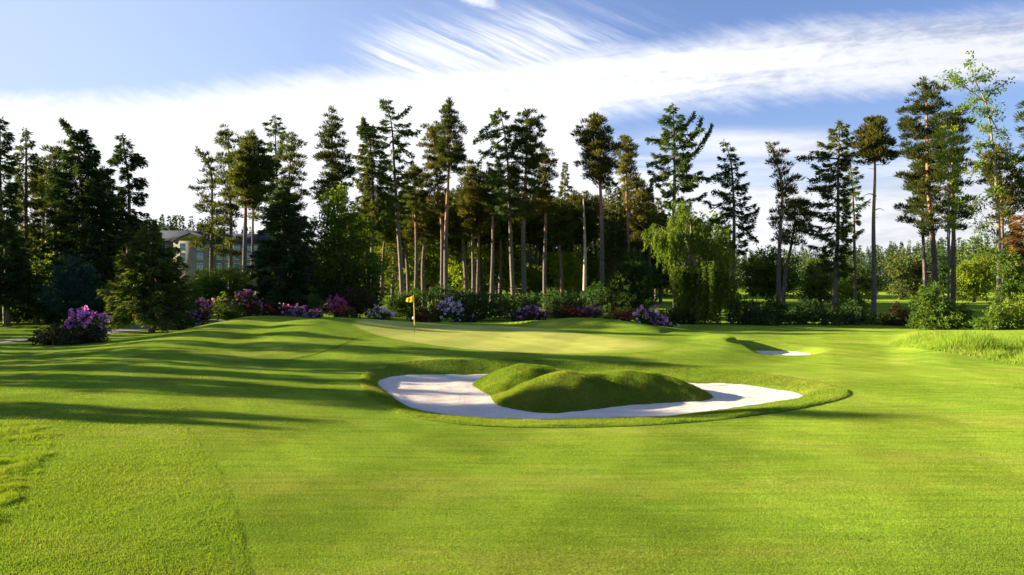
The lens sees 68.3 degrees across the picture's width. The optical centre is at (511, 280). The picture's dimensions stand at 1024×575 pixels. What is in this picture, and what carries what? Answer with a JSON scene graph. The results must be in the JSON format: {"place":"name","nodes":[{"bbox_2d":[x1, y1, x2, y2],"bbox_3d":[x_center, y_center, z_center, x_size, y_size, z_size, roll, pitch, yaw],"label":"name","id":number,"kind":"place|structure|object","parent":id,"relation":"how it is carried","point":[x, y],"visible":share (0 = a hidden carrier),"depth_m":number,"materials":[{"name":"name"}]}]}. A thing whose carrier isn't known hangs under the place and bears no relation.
{"place":"outdoors","nodes":[
{"label":"outdoors","id":0,"kind":"place"},
{"bbox_2d":[0,421,62,524],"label":"rough grass","id":1,"kind":"structure","parent":0,"point":[10,497],"depth_m":14.65,"materials":[{"name":"green plant"}]},
{"bbox_2d":[0,287,1023,574],"bbox_3d":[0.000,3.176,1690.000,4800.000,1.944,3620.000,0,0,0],"label":"ground","id":2,"kind":"structure","parent":0,"point":[262,351],"depth_m":15.62,"materials":[{"name":"green plant"}]},
{"bbox_2d":[0,116,28,317],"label":"spruce tree","id":3,"kind":"object","parent":2,"relation":"on","point":[8,169],"visible":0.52,"depth_m":64.07,"materials":[{"name":"green plant"}]},
{"bbox_2d":[0,214,44,325],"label":"spruce tree","id":4,"kind":"object","parent":2,"relation":"on","point":[17,266],"visible":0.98,"depth_m":57.77,"materials":[{"name":"green plant"}]},
{"bbox_2d":[4,126,47,303],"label":"spruce tree","id":5,"kind":"object","parent":2,"relation":"on","point":[25,204],"visible":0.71,"depth_m":68.95,"materials":[{"name":"green plant"}]},
{"bbox_2d":[10,259,67,323],"bbox_3d":[-37.986,0.946,60.213,5.412,5.355,4.030,0,0,18],"label":"evergreen shrub","id":6,"kind":"object","parent":2,"relation":"on","point":[36,308],"visible":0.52,"depth_m":59.72,"materials":[{"name":"green plant"}]},
{"bbox_2d":[31,138,78,305],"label":"pine tree","id":7,"kind":"object","parent":2,"relation":"on","point":[55,152],"visible":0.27,"depth_m":71.49,"materials":[{"name":"green plant"}]},
{"bbox_2d":[31,254,103,316],"bbox_3d":[-33.481,0.757,57.058,4.987,5.587,4.357,0,0,0],"label":"evergreen shrub","id":8,"kind":"object","parent":2,"relation":"on","point":[79,290],"visible":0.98,"depth_m":56.72,"materials":[{"name":"green plant"}]},
{"bbox_2d":[26,305,114,345],"bbox_3d":[-23.594,2.482,40.617,4.352,2.240,3.100,0,0,-15],"label":"rhododendron","id":9,"kind":"object","parent":2,"relation":"on","point":[74,330],"visible":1,"depth_m":40.11,"materials":[{"name":"purple plant"}]},
{"bbox_2d":[30,118,136,300],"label":"spruce tree","id":10,"kind":"object","parent":2,"relation":"on","point":[73,214],"visible":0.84,"depth_m":65.18,"materials":[{"name":"green plant"}]},
{"bbox_2d":[0,407,251,574],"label":"rough grass","id":11,"kind":"structure","parent":2,"relation":"on","point":[121,559],"depth_m":11.09,"materials":[{"name":"green plant"}]},
{"bbox_2d":[106,133,150,296],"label":"spruce tree","id":12,"kind":"object","parent":2,"relation":"on","point":[136,160],"visible":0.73,"depth_m":69.90,"materials":[{"name":"green plant"}]},
{"bbox_2d":[97,218,197,332],"bbox_3d":[-24.076,-0.324,49.794,6.208,7.715,7.062,0,0,-27],"label":"spruce tree","id":13,"kind":"object","parent":2,"relation":"on","point":[156,267],"visible":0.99,"depth_m":49.07,"materials":[{"name":"green plant"}]},
{"bbox_2d":[19,214,329,286],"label":"forest","id":14,"kind":"object","parent":2,"relation":"on","point":[167,227],"visible":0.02,"depth_m":284.19,"materials":[{"name":"green plant"}]},
{"bbox_2d":[188,146,228,283],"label":"pine tree","id":15,"kind":"object","parent":2,"relation":"on","point":[211,223],"visible":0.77,"depth_m":83.65,"materials":[{"name":"green plant"}]},
{"bbox_2d":[151,231,268,291],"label":"hotel building","id":16,"kind":"structure","parent":2,"relation":"on","point":[196,259],"depth_m":221.34,"materials":[{"name":"stone"}]},
{"bbox_2d":[185,272,252,319],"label":"bush","id":17,"kind":"object","parent":2,"relation":"on","point":[211,290],"visible":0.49,"depth_m":65.35,"materials":[{"name":"green plant"}]},
{"bbox_2d":[192,263,252,294],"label":"bush","id":18,"kind":"object","parent":2,"relation":"on","point":[224,271],"visible":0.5,"depth_m":72.09,"materials":[{"name":"green plant"}]},
{"bbox_2d":[211,124,248,290],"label":"pine tree","id":19,"kind":"object","parent":2,"relation":"on","point":[230,207],"visible":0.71,"depth_m":81.56,"materials":[{"name":"green plant"}]},
{"bbox_2d":[210,292,249,319],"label":"bush","id":20,"kind":"object","parent":2,"relation":"on","point":[229,311],"visible":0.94,"depth_m":56.57,"materials":[{"name":"green plant"}]},
{"bbox_2d":[234,289,263,315],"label":"rhododendron","id":21,"kind":"object","parent":2,"relation":"on","point":[250,303],"visible":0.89,"depth_m":57.78,"materials":[{"name":"purple plant"}]},
{"bbox_2d":[224,128,282,280],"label":"pine tree","id":22,"kind":"object","parent":2,"relation":"on","point":[255,168],"visible":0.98,"depth_m":77.15,"materials":[{"name":"green plant"}]},
{"bbox_2d":[261,114,290,232],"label":"larch tree","id":23,"kind":"object","parent":2,"relation":"on","point":[273,131],"visible":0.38,"depth_m":87.73,"materials":[{"name":"green plant"}]},
{"bbox_2d":[234,183,331,315],"bbox_3d":[-19.692,-2.273,64.025,7.787,11.910,7.310,0,0,21],"label":"spruce tree","id":24,"kind":"object","parent":2,"relation":"on","point":[276,286],"visible":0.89,"depth_m":62.99,"materials":[{"name":"green plant"}]},
{"bbox_2d":[273,130,311,277],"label":"pine tree","id":25,"kind":"object","parent":2,"relation":"on","point":[291,154],"visible":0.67,"depth_m":83.81,"materials":[{"name":"green plant"}]},
{"bbox_2d":[309,104,359,262],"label":"pine tree","id":26,"kind":"object","parent":2,"relation":"on","point":[335,166],"visible":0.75,"depth_m":85.33,"materials":[{"name":"green plant"}]},
{"bbox_2d":[322,292,356,317],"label":"rhododendron","id":27,"kind":"object","parent":2,"relation":"on","point":[342,311],"visible":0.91,"depth_m":59.70,"materials":[{"name":"purple plant"}]},
{"bbox_2d":[303,184,387,316],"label":"broadleaf tree","id":28,"kind":"object","parent":2,"relation":"on","point":[344,270],"visible":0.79,"depth_m":65.52,"materials":[{"name":"green plant"}]},
{"bbox_2d":[338,285,382,318],"bbox_3d":[-12.968,1.923,63.638,4.374,3.124,3.403,0,0,0],"label":"bush","id":29,"kind":"object","parent":2,"relation":"on","point":[355,299],"visible":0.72,"depth_m":63.30,"materials":[{"name":"green plant"}]},
{"bbox_2d":[351,115,403,280],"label":"spruce tree","id":30,"kind":"object","parent":2,"relation":"on","point":[368,189],"visible":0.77,"depth_m":91.44,"materials":[{"name":"green plant"}]},
{"bbox_2d":[358,98,422,293],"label":"larch tree","id":31,"kind":"object","parent":2,"relation":"on","point":[394,153],"visible":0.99,"depth_m":85.87,"materials":[{"name":"green plant"}]},
{"bbox_2d":[384,241,412,295],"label":"spruce tree","id":32,"kind":"object","parent":2,"relation":"on","point":[395,278],"visible":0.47,"depth_m":111.22,"materials":[{"name":"green plant"}]},
{"bbox_2d":[381,288,430,317],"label":"bush","id":33,"kind":"object","parent":2,"relation":"on","point":[401,304],"visible":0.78,"depth_m":71.58,"materials":[{"name":"green plant"}]},
{"bbox_2d":[400,163,434,307],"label":"pine tree","id":34,"kind":"object","parent":2,"relation":"on","point":[419,210],"visible":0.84,"depth_m":95.38,"materials":[{"name":"green plant"}]},
{"bbox_2d":[400,200,444,305],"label":"pine tree","id":35,"kind":"object","parent":2,"relation":"on","point":[428,228],"visible":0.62,"depth_m":101.08,"materials":[{"name":"green plant"}]},
{"bbox_2d":[398,239,451,303],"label":"broadleaf tree","id":36,"kind":"object","parent":2,"relation":"on","point":[432,270],"visible":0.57,"depth_m":111.30,"materials":[{"name":"green plant"}]},
{"bbox_2d":[415,120,453,296],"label":"pine tree","id":37,"kind":"object","parent":2,"relation":"on","point":[439,180],"visible":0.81,"depth_m":93.74,"materials":[{"name":"green plant"}]},
{"bbox_2d":[430,96,467,293],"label":"pine tree","id":38,"kind":"object","parent":2,"relation":"on","point":[456,154],"visible":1,"depth_m":87.71,"materials":[{"name":"green plant"}]},
{"bbox_2d":[424,284,475,315],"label":"bush","id":39,"kind":"object","parent":2,"relation":"on","point":[457,295],"visible":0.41,"depth_m":69.86,"materials":[{"name":"green plant"}]},
{"bbox_2d":[436,295,473,322],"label":"rhododendron","id":40,"kind":"object","parent":2,"relation":"on","point":[454,311],"visible":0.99,"depth_m":60.58,"materials":[{"name":"purple plant"}]},
{"bbox_2d":[439,250,476,299],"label":"broadleaf tree","id":41,"kind":"object","parent":2,"relation":"on","point":[458,279],"visible":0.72,"depth_m":102.85,"materials":[{"name":"green plant"}]},
{"bbox_2d":[442,185,486,298],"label":"pine tree","id":42,"kind":"object","parent":2,"relation":"on","point":[456,234],"visible":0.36,"depth_m":100.79,"materials":[{"name":"green plant"}]},
{"bbox_2d":[453,158,484,299],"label":"pine tree","id":43,"kind":"object","parent":2,"relation":"on","point":[469,190],"visible":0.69,"depth_m":97.42,"materials":[{"name":"green plant"}]},
{"bbox_2d":[457,197,500,301],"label":"pine tree","id":44,"kind":"object","parent":2,"relation":"on","point":[483,226],"visible":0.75,"depth_m":97.66,"materials":[{"name":"green plant"}]},
{"bbox_2d":[470,167,507,300],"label":"pine tree","id":45,"kind":"object","parent":2,"relation":"on","point":[483,192],"visible":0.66,"depth_m":91.65,"materials":[{"name":"green plant"}]},
{"bbox_2d":[463,291,518,320],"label":"bush","id":46,"kind":"object","parent":2,"relation":"on","point":[485,309],"visible":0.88,"depth_m":65.16,"materials":[{"name":"green plant"}]},
{"bbox_2d":[471,240,526,295],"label":"broadleaf tree","id":47,"kind":"object","parent":2,"relation":"on","point":[486,262],"visible":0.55,"depth_m":115.00,"materials":[{"name":"green plant"}]},
{"bbox_2d":[472,107,532,303],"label":"larch tree","id":48,"kind":"object","parent":2,"relation":"on","point":[493,134],"visible":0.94,"depth_m":83.79,"materials":[{"name":"green plant"}]},
{"bbox_2d":[484,192,521,297],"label":"pine tree","id":49,"kind":"object","parent":2,"relation":"on","point":[499,236],"visible":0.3,"depth_m":105.22,"materials":[{"name":"green plant"}]},
{"bbox_2d":[351,318,673,353],"bbox_3d":[-1.431,2.763,40.225,10.562,0.885,20.303,0,0,-38],"label":"putting green","id":50,"kind":"object","parent":2,"relation":"on","point":[519,340],"visible":0.99,"depth_m":38.51,"materials":[{"name":"green plant"}]},
{"bbox_2d":[495,290,542,314],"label":"bush","id":51,"kind":"object","parent":2,"relation":"on","point":[529,300],"visible":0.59,"depth_m":71.89,"materials":[{"name":"green plant"}]},
{"bbox_2d":[502,108,548,297],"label":"pine tree","id":52,"kind":"object","parent":2,"relation":"on","point":[525,139],"visible":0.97,"depth_m":83.55,"materials":[{"name":"green plant"}]},
{"bbox_2d":[512,201,543,295],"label":"pine tree","id":53,"kind":"object","parent":2,"relation":"on","point":[530,234],"visible":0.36,"depth_m":108.32,"materials":[{"name":"green plant"}]},
{"bbox_2d":[508,304,549,321],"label":"rhododendron","id":54,"kind":"object","parent":2,"relation":"on","point":[531,313],"visible":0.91,"depth_m":61.42,"materials":[{"name":"purple plant"}]},
{"bbox_2d":[317,207,741,296],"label":"forest","id":55,"kind":"object","parent":2,"relation":"on","point":[576,249],"visible":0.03,"depth_m":155.68,"materials":[{"name":"green plant"}]},
{"bbox_2d":[516,264,549,294],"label":"broadleaf tree","id":56,"kind":"object","parent":2,"relation":"on","point":[533,278],"visible":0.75,"depth_m":107.65,"materials":[{"name":"green plant"}]},
{"bbox_2d":[529,148,560,309],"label":"pine tree","id":57,"kind":"object","parent":2,"relation":"on","point":[546,191],"visible":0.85,"depth_m":89.75,"materials":[{"name":"green plant"}]},
{"bbox_2d":[540,198,578,301],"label":"pine tree","id":58,"kind":"object","parent":2,"relation":"on","point":[560,233],"visible":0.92,"depth_m":97.18,"materials":[{"name":"green plant"}]},
{"bbox_2d":[546,162,573,284],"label":"spruce tree","id":59,"kind":"object","parent":2,"relation":"on","point":[566,194],"visible":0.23,"depth_m":118.14,"materials":[{"name":"green plant"}]},
{"bbox_2d":[537,286,592,318],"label":"bush","id":60,"kind":"object","parent":2,"relation":"on","point":[556,297],"visible":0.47,"depth_m":69.25,"materials":[{"name":"green plant"}]},
{"bbox_2d":[548,249,588,297],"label":"broadleaf tree","id":61,"kind":"object","parent":2,"relation":"on","point":[572,278],"visible":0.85,"depth_m":102.96,"materials":[{"name":"green plant"}]},
{"bbox_2d":[570,194,599,302],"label":"pine tree","id":62,"kind":"object","parent":2,"relation":"on","point":[578,234],"visible":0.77,"depth_m":103.83,"materials":[{"name":"green plant"}]},
{"bbox_2d":[378,374,803,418],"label":"bunker sand","id":63,"kind":"structure","parent":2,"relation":"on","point":[455,394],"depth_m":24.02,"materials":[{"name":"white sand"}]},
{"bbox_2d":[472,363,712,412],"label":"mound grass","id":64,"kind":"structure","parent":63,"relation":"on","point":[515,390],"depth_m":23.81,"materials":[{"name":"green plant"}]},
{"bbox_2d":[569,111,622,305],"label":"pine tree","id":65,"kind":"object","parent":2,"relation":"on","point":[595,154],"visible":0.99,"depth_m":81.42,"materials":[{"name":"green plant"}]},
{"bbox_2d":[579,279,622,318],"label":"bush","id":66,"kind":"object","parent":2,"relation":"on","point":[598,298],"visible":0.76,"depth_m":67.54,"materials":[{"name":"green plant"}]},
{"bbox_2d":[358,358,849,427],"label":"collar grass","id":67,"kind":"structure","parent":2,"relation":"on","point":[778,405],"depth_m":22.98,"materials":[{"name":"green plant"}]},
{"bbox_2d":[596,187,633,299],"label":"spruce tree","id":68,"kind":"object","parent":2,"relation":"on","point":[618,243],"visible":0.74,"depth_m":96.50,"materials":[{"name":"green plant"}]},
{"bbox_2d":[611,133,642,307],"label":"pine tree","id":69,"kind":"object","parent":2,"relation":"on","point":[627,161],"visible":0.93,"depth_m":95.76,"materials":[{"name":"green plant"}]},
{"bbox_2d":[604,176,658,301],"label":"pine tree","id":70,"kind":"object","parent":2,"relation":"on","point":[637,197],"visible":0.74,"depth_m":98.71,"materials":[{"name":"green plant"}]},
{"bbox_2d":[604,250,663,318],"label":"bush","id":71,"kind":"object","parent":2,"relation":"on","point":[627,294],"visible":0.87,"depth_m":67.45,"materials":[{"name":"green plant"}]},
{"bbox_2d":[626,210,657,306],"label":"pine tree","id":72,"kind":"object","parent":2,"relation":"on","point":[638,239],"visible":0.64,"depth_m":98.98,"materials":[{"name":"green plant"}]},
{"bbox_2d":[629,304,679,326],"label":"rhododendron","id":73,"kind":"object","parent":2,"relation":"on","point":[656,318],"visible":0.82,"depth_m":54.74,"materials":[{"name":"purple plant"}]},
{"bbox_2d":[646,197,679,302],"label":"spruce tree","id":74,"kind":"object","parent":2,"relation":"on","point":[660,268],"visible":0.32,"depth_m":113.26,"materials":[{"name":"green plant"}]},
{"bbox_2d":[645,102,733,312],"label":"larch tree","id":75,"kind":"object","parent":2,"relation":"on","point":[687,179],"visible":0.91,"depth_m":77.75,"materials":[{"name":"green plant"}]},
{"bbox_2d":[640,198,759,324],"bbox_3d":[14.818,-1.385,60.098,9.138,10.016,5.131,0,0,9],"label":"weeping tree","id":76,"kind":"object","parent":2,"relation":"on","point":[704,291],"visible":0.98,"depth_m":59.46,"materials":[{"name":"green plant"}]},
{"bbox_2d":[701,139,759,296],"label":"larch tree","id":77,"kind":"object","parent":2,"relation":"on","point":[732,211],"visible":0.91,"depth_m":79.85,"materials":[{"name":"green plant"}]},
{"bbox_2d":[723,301,779,325],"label":"bush","id":78,"kind":"object","parent":2,"relation":"on","point":[745,316],"visible":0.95,"depth_m":57.85,"materials":[{"name":"green plant"}]},
{"bbox_2d":[736,245,802,298],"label":"broadleaf tree","id":79,"kind":"object","parent":2,"relation":"on","point":[764,276],"visible":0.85,"depth_m":106.57,"materials":[{"name":"green plant"}]},
{"bbox_2d":[754,295,814,324],"bbox_3d":[21.716,2.366,60.299,5.445,2.667,3.760,0,0,0],"label":"bush","id":80,"kind":"object","parent":2,"relation":"on","point":[786,318],"visible":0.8,"depth_m":59.72,"materials":[{"name":"green plant"}]},
{"bbox_2d":[764,140,820,309],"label":"pine tree","id":81,"kind":"object","parent":2,"relation":"on","point":[782,196],"visible":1,"depth_m":77.80,"materials":[{"name":"green plant"}]},
{"bbox_2d":[776,194,814,310],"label":"pine tree","id":82,"kind":"object","parent":2,"relation":"on","point":[799,226],"visible":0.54,"depth_m":83.73,"materials":[{"name":"green plant"}]},
{"bbox_2d":[792,258,850,306],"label":"broadleaf tree","id":83,"kind":"object","parent":2,"relation":"on","point":[812,289],"visible":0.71,"depth_m":99.36,"materials":[{"name":"green plant"}]},
{"bbox_2d":[793,119,856,313],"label":"tree","id":84,"kind":"object","parent":2,"relation":"on","point":[840,230],"visible":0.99,"depth_m":75.79,"materials":[{"name":"green plant"}]},
{"bbox_2d":[790,296,862,325],"bbox_3d":[24.950,2.464,60.009,5.532,2.532,3.460,0,0,30],"label":"bush","id":85,"kind":"object","parent":2,"relation":"on","point":[811,308],"visible":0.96,"depth_m":59.78,"materials":[{"name":"green plant"}]},
{"bbox_2d":[829,281,870,310],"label":"broadleaf tree","id":86,"kind":"object","parent":2,"relation":"on","point":[848,293],"visible":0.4,"depth_m":83.45,"materials":[{"name":"green plant"}]},
{"bbox_2d":[841,150,870,307],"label":"larch tree","id":87,"kind":"object","parent":2,"relation":"on","point":[855,236],"visible":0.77,"depth_m":79.81,"materials":[{"name":"green plant"}]},
{"bbox_2d":[840,260,883,296],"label":"broadleaf tree","id":88,"kind":"object","parent":2,"relation":"on","point":[867,278],"visible":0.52,"depth_m":149.18,"materials":[{"name":"green plant"}]},
{"bbox_2d":[830,298,899,325],"bbox_3d":[28.267,2.619,60.117,5.357,2.518,3.618,0,0,29],"label":"bush","id":89,"kind":"object","parent":2,"relation":"on","point":[875,319],"visible":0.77,"depth_m":59.87,"materials":[{"name":"green plant"}]},
{"bbox_2d":[725,230,1023,291],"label":"forest","id":90,"kind":"object","parent":2,"relation":"on","point":[885,279],"visible":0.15,"depth_m":250.35,"materials":[{"name":"green plant"}]},
{"bbox_2d":[850,114,899,314],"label":"pine tree","id":91,"kind":"object","parent":2,"relation":"on","point":[872,141],"visible":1,"depth_m":73.60,"materials":[{"name":"green plant"}]},
{"bbox_2d":[877,301,920,325],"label":"bush","id":92,"kind":"object","parent":2,"relation":"on","point":[901,316],"visible":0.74,"depth_m":58.16,"materials":[{"name":"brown plant"}]},
{"bbox_2d":[880,249,931,299],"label":"broadleaf tree","id":93,"kind":"object","parent":2,"relation":"on","point":[904,272],"visible":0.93,"depth_m":133.77,"materials":[{"name":"green plant"}]},
{"bbox_2d":[893,150,940,304],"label":"pine tree","id":94,"kind":"object","parent":2,"relation":"on","point":[906,211],"visible":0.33,"depth_m":87.92,"materials":[{"name":"green plant"}]},
{"bbox_2d":[893,75,952,311],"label":"pine tree","id":95,"kind":"object","parent":2,"relation":"on","point":[910,125],"visible":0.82,"depth_m":81.77,"materials":[{"name":"green plant"}]},
{"bbox_2d":[905,280,969,329],"bbox_3d":[30.285,1.832,53.751,4.482,3.695,4.213,0,0,0],"label":"bush","id":96,"kind":"object","parent":2,"relation":"on","point":[931,315],"visible":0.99,"depth_m":53.53,"materials":[{"name":"green plant"}]},
{"bbox_2d":[926,246,961,298],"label":"broadleaf tree","id":97,"kind":"object","parent":2,"relation":"on","point":[944,281],"visible":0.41,"depth_m":129.45,"materials":[{"name":"green plant"}]},
{"bbox_2d":[922,105,976,304],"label":"pine tree","id":98,"kind":"object","parent":2,"relation":"on","point":[956,121],"visible":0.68,"depth_m":75.80,"materials":[{"name":"green plant"}]},
{"bbox_2d":[931,124,970,308],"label":"tree","id":99,"kind":"object","parent":2,"relation":"on","point":[949,225],"visible":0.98,"depth_m":71.94,"materials":[{"name":"green plant"}]},
{"bbox_2d":[945,245,996,301],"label":"broadleaf tree","id":100,"kind":"object","parent":2,"relation":"on","point":[972,280],"visible":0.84,"depth_m":119.85,"materials":[{"name":"green plant"}]},
{"bbox_2d":[934,50,1021,311],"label":"ash tree","id":101,"kind":"object","parent":2,"relation":"on","point":[979,145],"visible":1,"depth_m":69.85,"materials":[{"name":"green plant"}]},
{"bbox_2d":[968,300,1018,329],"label":"bush","id":102,"kind":"object","parent":2,"relation":"on","point":[991,322],"visible":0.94,"depth_m":49.68,"materials":[{"name":"green plant"}]},
{"bbox_2d":[973,142,1023,311],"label":"pine tree","id":103,"kind":"object","parent":2,"relation":"on","point":[1014,175],"visible":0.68,"depth_m":83.38,"materials":[{"name":"green plant"}]},
{"bbox_2d":[987,248,1023,310],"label":"broadleaf tree","id":104,"kind":"object","parent":2,"relation":"on","point":[1009,286],"visible":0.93,"depth_m":67.75,"materials":[{"name":"green plant"}]},
{"bbox_2d":[996,213,1023,303],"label":"copper conifer","id":105,"kind":"object","parent":2,"relation":"on","point":[1015,236],"visible":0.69,"depth_m":78.04,"materials":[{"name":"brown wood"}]},
{"bbox_2d":[0,0,1023,277],"label":"sky","id":106,"kind":"structure","parent":0,"point":[165,75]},
{"bbox_2d":[889,328,1023,365],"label":"tall grass","id":107,"kind":"structure","parent":0,"point":[1005,349],"depth_m":34.23,"materials":[{"name":"green plant"}]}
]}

